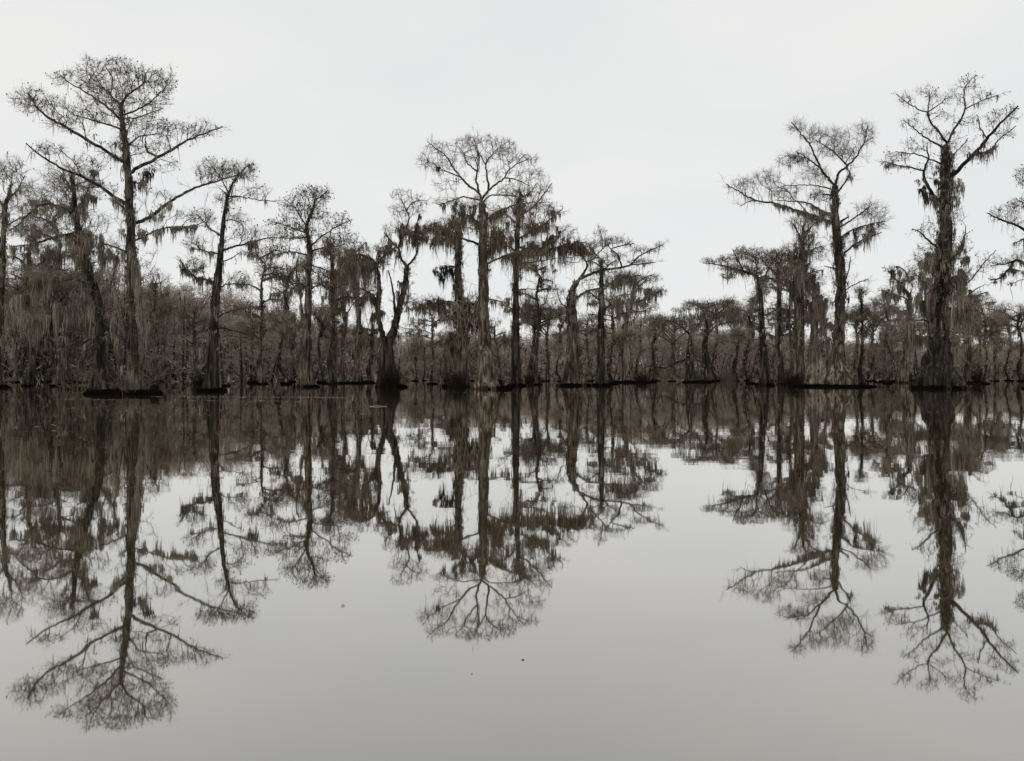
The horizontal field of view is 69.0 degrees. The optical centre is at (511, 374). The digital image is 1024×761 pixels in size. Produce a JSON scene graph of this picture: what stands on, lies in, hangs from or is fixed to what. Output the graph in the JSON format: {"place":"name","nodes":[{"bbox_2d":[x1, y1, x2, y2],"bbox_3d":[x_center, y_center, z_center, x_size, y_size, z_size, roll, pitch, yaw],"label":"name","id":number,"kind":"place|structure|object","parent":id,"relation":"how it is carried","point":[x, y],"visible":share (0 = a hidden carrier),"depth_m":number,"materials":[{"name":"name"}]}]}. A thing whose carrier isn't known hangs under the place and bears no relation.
{"place":"outdoors","nodes":[
{"label":"outdoors","id":0,"kind":"place"},
{"bbox_2d":[6,352,1015,381],"bbox_3d":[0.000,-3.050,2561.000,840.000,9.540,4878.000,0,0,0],"label":"bank","id":1,"kind":"structure","parent":0,"point":[164,380],"depth_m":161.24,"materials":[{"name":"soil"}]},
{"bbox_2d":[2,257,1023,381],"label":"woods","id":2,"kind":"object","parent":1,"relation":"on","point":[237,368],"visible":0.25,"depth_m":159.45,"materials":[{"name":"brown plant"}]},
{"bbox_2d":[0,380,1023,760],"bbox_3d":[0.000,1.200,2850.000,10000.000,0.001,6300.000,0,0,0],"label":"water","id":3,"kind":"structure","parent":0,"point":[610,572],"depth_m":4.50,"materials":[{"name":"grey liquid"}]},
{"bbox_2d":[2,263,37,381],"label":"cypress tree","id":4,"kind":"object","parent":3,"relation":"on","point":[18,370],"visible":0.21,"depth_m":120.10,"materials":[{"name":"brown plant"}]},
{"bbox_2d":[5,222,51,385],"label":"cypress tree","id":5,"kind":"object","parent":3,"relation":"on","point":[29,375],"visible":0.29,"depth_m":79.65,"materials":[{"name":"brown plant"}]},
{"bbox_2d":[0,151,69,387],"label":"cypress tree","id":6,"kind":"object","parent":3,"relation":"on","point":[13,304],"visible":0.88,"depth_m":71.28,"materials":[{"name":"brown plant"}]},
{"bbox_2d":[13,294,71,381],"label":"cypress tree","id":7,"kind":"object","parent":3,"relation":"on","point":[38,350],"visible":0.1,"depth_m":133.42,"materials":[{"name":"brown plant"}]},
{"bbox_2d":[6,254,107,381],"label":"cypress tree","id":8,"kind":"object","parent":3,"relation":"on","point":[49,340],"visible":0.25,"depth_m":121.61,"materials":[{"name":"brown plant"}]},
{"bbox_2d":[13,192,102,385],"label":"cypress tree","id":9,"kind":"object","parent":3,"relation":"on","point":[63,342],"visible":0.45,"depth_m":81.13,"materials":[{"name":"brown plant"}]},
{"bbox_2d":[0,159,126,390],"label":"cypress tree","id":10,"kind":"object","parent":3,"relation":"on","point":[82,243],"visible":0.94,"depth_m":51.34,"materials":[{"name":"brown plant"}]},
{"bbox_2d":[50,361,92,389],"bbox_3d":[-35.701,-0.096,61.341,4.548,2.905,3.865,0,0,0],"label":"buttonbush","id":11,"kind":"object","parent":3,"relation":"on","point":[63,383],"visible":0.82,"depth_m":61.31,"materials":[{"name":"brown plant"}]},
{"bbox_2d":[59,387,89,388],"bbox_3d":[-36.774,1.105,62.950,2.844,0.238,1.016,0,0,0],"label":"root islet","id":12,"kind":"object","parent":3,"relation":"on","point":[73,388],"visible":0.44,"depth_m":62.63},
{"bbox_2d":[38,265,119,381],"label":"cypress tree","id":13,"kind":"object","parent":3,"relation":"on","point":[70,349],"visible":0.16,"depth_m":129.10,"materials":[{"name":"brown plant"}]},
{"bbox_2d":[65,262,108,381],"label":"cypress tree","id":14,"kind":"object","parent":3,"relation":"on","point":[81,361],"visible":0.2,"depth_m":124.18,"materials":[{"name":"brown plant"}]},
{"bbox_2d":[83,389,162,394],"bbox_3d":[-24.082,1.056,46.100,5.004,0.355,1.531,0,0,0],"label":"root islet","id":15,"kind":"object","parent":3,"relation":"on","point":[119,392],"visible":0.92,"depth_m":45.56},
{"bbox_2d":[6,49,250,389],"bbox_3d":[-24.378,-10.008,48.367,13.753,23.344,7.350,0,0,-22],"label":"cypress tree","id":16,"kind":"object","parent":3,"relation":"on","point":[133,280],"visible":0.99,"depth_m":48.09,"materials":[{"name":"brown plant"}]},
{"bbox_2d":[99,355,175,394],"bbox_3d":[-23.309,0.009,46.207,3.982,2.750,4.011,0,0,0],"label":"buttonbush","id":17,"kind":"object","parent":3,"relation":"on","point":[133,385],"visible":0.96,"depth_m":46.13,"materials":[{"name":"brown plant"}]},
{"bbox_2d":[140,376,163,392],"bbox_3d":[-23.320,0.820,48.064,1.935,2.006,1.840,0,0,0],"label":"dark shrub","id":18,"kind":"object","parent":3,"relation":"on","point":[155,386],"visible":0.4,"depth_m":47.97,"materials":[{"name":"black plant"}]},
{"bbox_2d":[141,267,183,381],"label":"cypress tree","id":19,"kind":"object","parent":3,"relation":"on","point":[161,311],"visible":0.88,"depth_m":131.40,"materials":[{"name":"brown plant"}]},
{"bbox_2d":[185,375,190,384],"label":"cypress knee","id":20,"kind":"object","parent":3,"relation":"on","point":[187,381],"visible":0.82,"depth_m":93.98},
{"bbox_2d":[167,295,209,381],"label":"cypress tree","id":21,"kind":"object","parent":3,"relation":"on","point":[195,345],"visible":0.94,"depth_m":120.09,"materials":[{"name":"brown plant"}]},
{"bbox_2d":[189,368,203,386],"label":"dark shrub","id":22,"kind":"object","parent":3,"relation":"on","point":[196,382],"visible":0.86,"depth_m":77.47,"materials":[{"name":"black plant"}]},
{"bbox_2d":[172,156,289,390],"bbox_3d":[-21.057,-7.487,55.169,9.274,18.262,3.971,0,0,6],"label":"cypress tree","id":23,"kind":"object","parent":3,"relation":"on","point":[211,381],"visible":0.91,"depth_m":55.22,"materials":[{"name":"brown plant"}]},
{"bbox_2d":[219,298,279,382],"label":"cypress tree","id":24,"kind":"object","parent":3,"relation":"on","point":[242,324],"visible":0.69,"depth_m":118.67,"materials":[{"name":"brown plant"}]},
{"bbox_2d":[239,303,277,381],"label":"cypress tree","id":25,"kind":"object","parent":3,"relation":"on","point":[258,337],"visible":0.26,"depth_m":127.15,"materials":[{"name":"brown plant"}]},
{"bbox_2d":[230,243,290,383],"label":"cypress tree","id":26,"kind":"object","parent":3,"relation":"on","point":[260,362],"visible":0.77,"depth_m":97.00,"materials":[{"name":"brown plant"}]},
{"bbox_2d":[254,251,319,383],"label":"cypress tree","id":27,"kind":"object","parent":3,"relation":"on","point":[284,319],"visible":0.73,"depth_m":96.80,"materials":[{"name":"brown plant"}]},
{"bbox_2d":[275,304,316,381],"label":"cypress tree","id":28,"kind":"object","parent":3,"relation":"on","point":[291,346],"visible":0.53,"depth_m":129.02,"materials":[{"name":"brown plant"}]},
{"bbox_2d":[252,182,358,386],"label":"cypress tree","id":29,"kind":"object","parent":3,"relation":"on","point":[306,378],"visible":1,"depth_m":74.11,"materials":[{"name":"brown plant"}]},
{"bbox_2d":[312,302,350,381],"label":"cypress tree","id":30,"kind":"object","parent":3,"relation":"on","point":[321,324],"visible":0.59,"depth_m":127.87,"materials":[{"name":"brown plant"}]},
{"bbox_2d":[317,314,353,372],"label":"cypress tree","id":31,"kind":"object","parent":3,"relation":"on","point":[338,322],"visible":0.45,"depth_m":133.66,"materials":[{"name":"brown plant"}]},
{"bbox_2d":[316,279,355,381],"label":"cypress tree","id":32,"kind":"object","parent":3,"relation":"on","point":[341,372],"visible":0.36,"depth_m":111.28,"materials":[{"name":"brown plant"}]},
{"bbox_2d":[312,234,367,383],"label":"cypress tree","id":33,"kind":"object","parent":3,"relation":"on","point":[336,308],"visible":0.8,"depth_m":94.73,"materials":[{"name":"brown plant"}]},
{"bbox_2d":[323,236,380,382],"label":"cypress tree","id":34,"kind":"object","parent":3,"relation":"on","point":[357,375],"visible":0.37,"depth_m":108.73,"materials":[{"name":"brown plant"}]},
{"bbox_2d":[347,307,384,381],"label":"cypress tree","id":35,"kind":"object","parent":3,"relation":"on","point":[366,341],"visible":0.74,"depth_m":129.77,"materials":[{"name":"brown plant"}]},
{"bbox_2d":[333,187,429,387],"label":"cypress tree","id":36,"kind":"object","parent":3,"relation":"on","point":[353,264],"visible":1,"depth_m":71.70,"materials":[{"name":"brown plant"}]},
{"bbox_2d":[377,369,402,387],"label":"dark shrub","id":37,"kind":"object","parent":3,"relation":"on","point":[391,380],"visible":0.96,"depth_m":70.50,"materials":[{"name":"black plant"}]},
{"bbox_2d":[399,336,428,380],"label":"cypress tree","id":38,"kind":"object","parent":3,"relation":"on","point":[415,349],"visible":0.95,"depth_m":148.55,"materials":[{"name":"brown plant"}]},
{"bbox_2d":[404,334,441,380],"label":"cypress tree","id":39,"kind":"object","parent":3,"relation":"on","point":[429,357],"visible":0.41,"depth_m":156.78,"materials":[{"name":"brown plant"}]},
{"bbox_2d":[399,295,452,383],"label":"cypress tree","id":40,"kind":"object","parent":3,"relation":"on","point":[433,325],"visible":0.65,"depth_m":96.61,"materials":[{"name":"brown plant"}]},
{"bbox_2d":[428,330,453,380],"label":"cypress tree","id":41,"kind":"object","parent":3,"relation":"on","point":[445,365],"visible":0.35,"depth_m":151.67,"materials":[{"name":"brown plant"}]},
{"bbox_2d":[407,212,488,386],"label":"cypress tree","id":42,"kind":"object","parent":3,"relation":"on","point":[459,309],"visible":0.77,"depth_m":74.27,"materials":[{"name":"brown plant"}]},
{"bbox_2d":[444,369,470,386],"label":"dark shrub","id":43,"kind":"object","parent":3,"relation":"on","point":[458,381],"visible":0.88,"depth_m":73.07,"materials":[{"name":"black plant"}]},
{"bbox_2d":[445,331,496,380],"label":"cypress tree","id":44,"kind":"object","parent":3,"relation":"on","point":[470,360],"visible":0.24,"depth_m":148.82,"materials":[{"name":"brown plant"}]},
{"bbox_2d":[415,122,546,388],"bbox_3d":[-2.704,-10.126,63.789,12.145,23.828,7.341,0,0,0],"label":"cypress tree","id":45,"kind":"object","parent":3,"relation":"on","point":[486,377],"visible":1,"depth_m":63.67,"materials":[{"name":"brown plant"}]},
{"bbox_2d":[489,317,511,380],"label":"cypress tree","id":46,"kind":"object","parent":3,"relation":"on","point":[504,340],"visible":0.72,"depth_m":148.94,"materials":[{"name":"brown plant"}]},
{"bbox_2d":[497,375,506,385],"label":"dark shrub","id":47,"kind":"object","parent":3,"relation":"on","point":[501,382],"visible":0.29,"depth_m":67.60,"materials":[{"name":"black plant"}]},
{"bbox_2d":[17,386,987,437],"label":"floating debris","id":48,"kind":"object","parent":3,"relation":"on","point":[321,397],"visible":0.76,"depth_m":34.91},
{"bbox_2d":[522,371,534,381],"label":"dark shrub","id":49,"kind":"object","parent":3,"relation":"on","point":[528,378],"visible":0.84,"depth_m":135.03,"materials":[{"name":"black plant"}]},
{"bbox_2d":[494,292,566,381],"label":"cypress tree","id":50,"kind":"object","parent":3,"relation":"on","point":[555,318],"visible":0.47,"depth_m":137.45,"materials":[{"name":"brown plant"}]},
{"bbox_2d":[511,259,558,384],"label":"cypress tree","id":51,"kind":"object","parent":3,"relation":"on","point":[527,319],"visible":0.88,"depth_m":91.02,"materials":[{"name":"brown plant"}]},
{"bbox_2d":[519,300,566,380],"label":"cypress tree","id":52,"kind":"object","parent":3,"relation":"on","point":[547,363],"visible":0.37,"depth_m":143.77,"materials":[{"name":"brown plant"}]},
{"bbox_2d":[488,175,602,385],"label":"cypress tree","id":53,"kind":"object","parent":3,"relation":"on","point":[535,230],"visible":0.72,"depth_m":81.22,"materials":[{"name":"brown plant"}]},
{"bbox_2d":[545,319,566,380],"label":"cypress tree","id":54,"kind":"object","parent":3,"relation":"on","point":[558,346],"visible":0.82,"depth_m":141.81,"materials":[{"name":"brown plant"}]},
{"bbox_2d":[566,312,596,380],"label":"cypress tree","id":55,"kind":"object","parent":3,"relation":"on","point":[588,369],"visible":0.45,"depth_m":143.84,"materials":[{"name":"brown plant"}]},
{"bbox_2d":[591,323,619,380],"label":"cypress tree","id":56,"kind":"object","parent":3,"relation":"on","point":[608,356],"visible":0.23,"depth_m":141.95,"materials":[{"name":"brown plant"}]},
{"bbox_2d":[549,223,670,385],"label":"cypress tree","id":57,"kind":"object","parent":3,"relation":"on","point":[573,375],"visible":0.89,"depth_m":83.15,"materials":[{"name":"brown plant"}]},
{"bbox_2d":[578,289,655,383],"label":"cypress tree","id":58,"kind":"object","parent":3,"relation":"on","point":[627,337],"visible":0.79,"depth_m":97.05,"materials":[{"name":"brown plant"}]},
{"bbox_2d":[581,251,662,385],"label":"cypress tree","id":59,"kind":"object","parent":3,"relation":"on","point":[601,379],"visible":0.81,"depth_m":82.56,"materials":[{"name":"brown plant"}]},
{"bbox_2d":[605,271,668,382],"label":"cypress tree","id":60,"kind":"object","parent":3,"relation":"on","point":[622,358],"visible":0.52,"depth_m":117.07,"materials":[{"name":"brown plant"}]},
{"bbox_2d":[632,372,652,380],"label":"dark shrub","id":61,"kind":"object","parent":3,"relation":"on","point":[639,378],"visible":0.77,"depth_m":123.94,"materials":[{"name":"black plant"}]},
{"bbox_2d":[627,313,661,380],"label":"cypress tree","id":62,"kind":"object","parent":3,"relation":"on","point":[640,349],"visible":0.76,"depth_m":141.27,"materials":[{"name":"brown plant"}]},
{"bbox_2d":[634,381,656,382],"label":"root islet","id":63,"kind":"object","parent":3,"relation":"on","point":[644,382],"visible":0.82,"depth_m":117.01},
{"bbox_2d":[642,310,674,380],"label":"cypress tree","id":64,"kind":"object","parent":3,"relation":"on","point":[655,370],"visible":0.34,"depth_m":149.21,"materials":[{"name":"brown plant"}]},
{"bbox_2d":[642,314,703,380],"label":"cypress tree","id":65,"kind":"object","parent":3,"relation":"on","point":[673,346],"visible":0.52,"depth_m":143.99,"materials":[{"name":"brown plant"}]},
{"bbox_2d":[636,302,715,381],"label":"cypress tree","id":66,"kind":"object","parent":3,"relation":"on","point":[690,376],"visible":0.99,"depth_m":123.40,"materials":[{"name":"brown plant"}]},
{"bbox_2d":[681,298,748,380],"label":"cypress tree","id":67,"kind":"object","parent":3,"relation":"on","point":[704,374],"visible":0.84,"depth_m":125.23,"materials":[{"name":"brown plant"}]},
{"bbox_2d":[695,294,739,380],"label":"cypress tree","id":68,"kind":"object","parent":3,"relation":"on","point":[721,340],"visible":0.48,"depth_m":151.17,"materials":[{"name":"brown plant"}]},
{"bbox_2d":[715,368,736,381],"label":"bare bush","id":69,"kind":"object","parent":3,"relation":"on","point":[727,377],"visible":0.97,"depth_m":135.07,"materials":[{"name":"brown plant"}]},
{"bbox_2d":[709,294,749,380],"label":"cypress tree","id":70,"kind":"object","parent":3,"relation":"on","point":[734,368],"visible":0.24,"depth_m":148.13,"materials":[{"name":"brown plant"}]},
{"bbox_2d":[701,244,786,384],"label":"cypress tree","id":71,"kind":"object","parent":3,"relation":"on","point":[761,281],"visible":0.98,"depth_m":86.86,"materials":[{"name":"brown plant"}]},
{"bbox_2d":[723,279,772,383],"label":"cypress tree","id":72,"kind":"object","parent":3,"relation":"on","point":[749,327],"visible":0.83,"depth_m":103.64,"materials":[{"name":"brown plant"}]},
{"bbox_2d":[721,311,774,380],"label":"cypress tree","id":73,"kind":"object","parent":3,"relation":"on","point":[756,344],"visible":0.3,"depth_m":150.65,"materials":[{"name":"brown plant"}]},
{"bbox_2d":[755,317,789,380],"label":"cypress tree","id":74,"kind":"object","parent":3,"relation":"on","point":[773,365],"visible":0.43,"depth_m":151.27,"materials":[{"name":"brown plant"}]},
{"bbox_2d":[759,244,787,383],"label":"cypress tree","id":75,"kind":"object","parent":3,"relation":"on","point":[780,368],"visible":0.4,"depth_m":97.06,"materials":[{"name":"brown plant"}]},
{"bbox_2d":[763,264,826,383],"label":"cypress tree","id":76,"kind":"object","parent":3,"relation":"on","point":[789,324],"visible":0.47,"depth_m":95.00,"materials":[{"name":"brown plant"}]},
{"bbox_2d":[781,367,810,385],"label":"dark shrub","id":77,"kind":"object","parent":3,"relation":"on","point":[797,379],"visible":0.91,"depth_m":81.60,"materials":[{"name":"black plant"}]},
{"bbox_2d":[764,291,833,366],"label":"cypress tree","id":78,"kind":"object","parent":3,"relation":"on","point":[785,321],"visible":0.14,"depth_m":152.25,"materials":[{"name":"brown plant"}]},
{"bbox_2d":[777,211,829,383],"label":"cypress tree","id":79,"kind":"object","parent":3,"relation":"on","point":[798,283],"visible":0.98,"depth_m":82.34,"materials":[{"name":"brown plant"}]},
{"bbox_2d":[718,114,894,386],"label":"cypress tree","id":80,"kind":"object","parent":3,"relation":"on","point":[839,373],"visible":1,"depth_m":75.07,"materials":[{"name":"brown plant"}]},
{"bbox_2d":[804,291,833,383],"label":"cypress tree","id":81,"kind":"object","parent":3,"relation":"on","point":[815,356],"visible":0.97,"depth_m":82.93,"materials":[{"name":"brown plant"}]},
{"bbox_2d":[806,312,833,371],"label":"cypress tree","id":82,"kind":"object","parent":3,"relation":"on","point":[827,345],"visible":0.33,"depth_m":148.61,"materials":[{"name":"brown plant"}]},
{"bbox_2d":[831,302,890,380],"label":"cypress tree","id":83,"kind":"object","parent":3,"relation":"on","point":[855,354],"visible":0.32,"depth_m":137.49,"materials":[{"name":"brown plant"}]},
{"bbox_2d":[845,285,884,383],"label":"cypress tree","id":84,"kind":"object","parent":3,"relation":"on","point":[863,333],"visible":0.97,"depth_m":101.31,"materials":[{"name":"brown plant"}]},
{"bbox_2d":[834,300,905,380],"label":"cypress tree","id":85,"kind":"object","parent":3,"relation":"on","point":[872,369],"visible":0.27,"depth_m":146.22,"materials":[{"name":"brown plant"}]},
{"bbox_2d":[866,325,900,380],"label":"cypress tree","id":86,"kind":"object","parent":3,"relation":"on","point":[875,350],"visible":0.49,"depth_m":143.41,"materials":[{"name":"brown plant"}]},
{"bbox_2d":[865,292,906,383],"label":"cypress tree","id":87,"kind":"object","parent":3,"relation":"on","point":[891,341],"visible":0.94,"depth_m":101.13,"materials":[{"name":"brown plant"}]},
{"bbox_2d":[881,336,903,380],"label":"cypress tree","id":88,"kind":"object","parent":3,"relation":"on","point":[896,354],"visible":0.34,"depth_m":154.04,"materials":[{"name":"brown plant"}]},
{"bbox_2d":[873,262,917,382],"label":"cypress tree","id":89,"kind":"object","parent":3,"relation":"on","point":[903,376],"visible":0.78,"depth_m":114.01,"materials":[{"name":"brown plant"}]},
{"bbox_2d":[897,371,915,381],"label":"dark shrub","id":90,"kind":"object","parent":3,"relation":"on","point":[911,378],"visible":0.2,"depth_m":120.15,"materials":[{"name":"black plant"}]},
{"bbox_2d":[895,312,928,380],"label":"cypress tree","id":91,"kind":"object","parent":3,"relation":"on","point":[915,368],"visible":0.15,"depth_m":148.84,"materials":[{"name":"brown plant"}]},
{"bbox_2d":[880,72,1022,388],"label":"cypress tree","id":92,"kind":"object","parent":3,"relation":"on","point":[940,312],"visible":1,"depth_m":65.21,"materials":[{"name":"brown plant"}]},
{"bbox_2d":[950,329,982,368],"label":"cypress tree","id":93,"kind":"object","parent":3,"relation":"on","point":[961,338],"visible":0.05,"depth_m":150.62,"materials":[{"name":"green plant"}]},
{"bbox_2d":[954,280,992,382],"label":"cypress tree","id":94,"kind":"object","parent":3,"relation":"on","point":[968,368],"visible":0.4,"depth_m":108.60,"materials":[{"name":"brown plant"}]},
{"bbox_2d":[972,366,988,382],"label":"dark shrub","id":95,"kind":"object","parent":3,"relation":"on","point":[979,378],"visible":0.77,"depth_m":108.72,"materials":[{"name":"black plant"}]},
{"bbox_2d":[956,293,1019,383],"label":"cypress tree","id":96,"kind":"object","parent":3,"relation":"on","point":[997,342],"visible":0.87,"depth_m":101.42,"materials":[{"name":"brown plant"}]},
{"bbox_2d":[971,310,1014,376],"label":"cypress tree","id":97,"kind":"object","parent":3,"relation":"on","point":[979,357],"visible":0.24,"depth_m":146.38,"materials":[{"name":"brown plant"}]},
{"bbox_2d":[976,304,1012,380],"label":"cypress tree","id":98,"kind":"object","parent":3,"relation":"on","point":[996,367],"visible":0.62,"depth_m":143.62,"materials":[{"name":"brown plant"}]},
{"bbox_2d":[982,310,1023,380],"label":"cypress tree","id":99,"kind":"object","parent":3,"relation":"on","point":[1013,347],"visible":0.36,"depth_m":151.17,"materials":[{"name":"brown plant"}]},
{"bbox_2d":[984,300,1023,380],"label":"cypress tree","id":100,"kind":"object","parent":3,"relation":"on","point":[1017,326],"visible":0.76,"depth_m":143.79,"materials":[{"name":"brown plant"}]},
{"bbox_2d":[986,164,1023,388],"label":"cypress tree","id":101,"kind":"object","parent":3,"relation":"on","point":[1011,270],"visible":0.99,"depth_m":64.92,"materials":[{"name":"brown plant"}]},
{"bbox_2d":[0,0,1023,367],"label":"sky","id":102,"kind":"structure","parent":0,"point":[632,111],"materials":[{"name":"white"}]}
]}

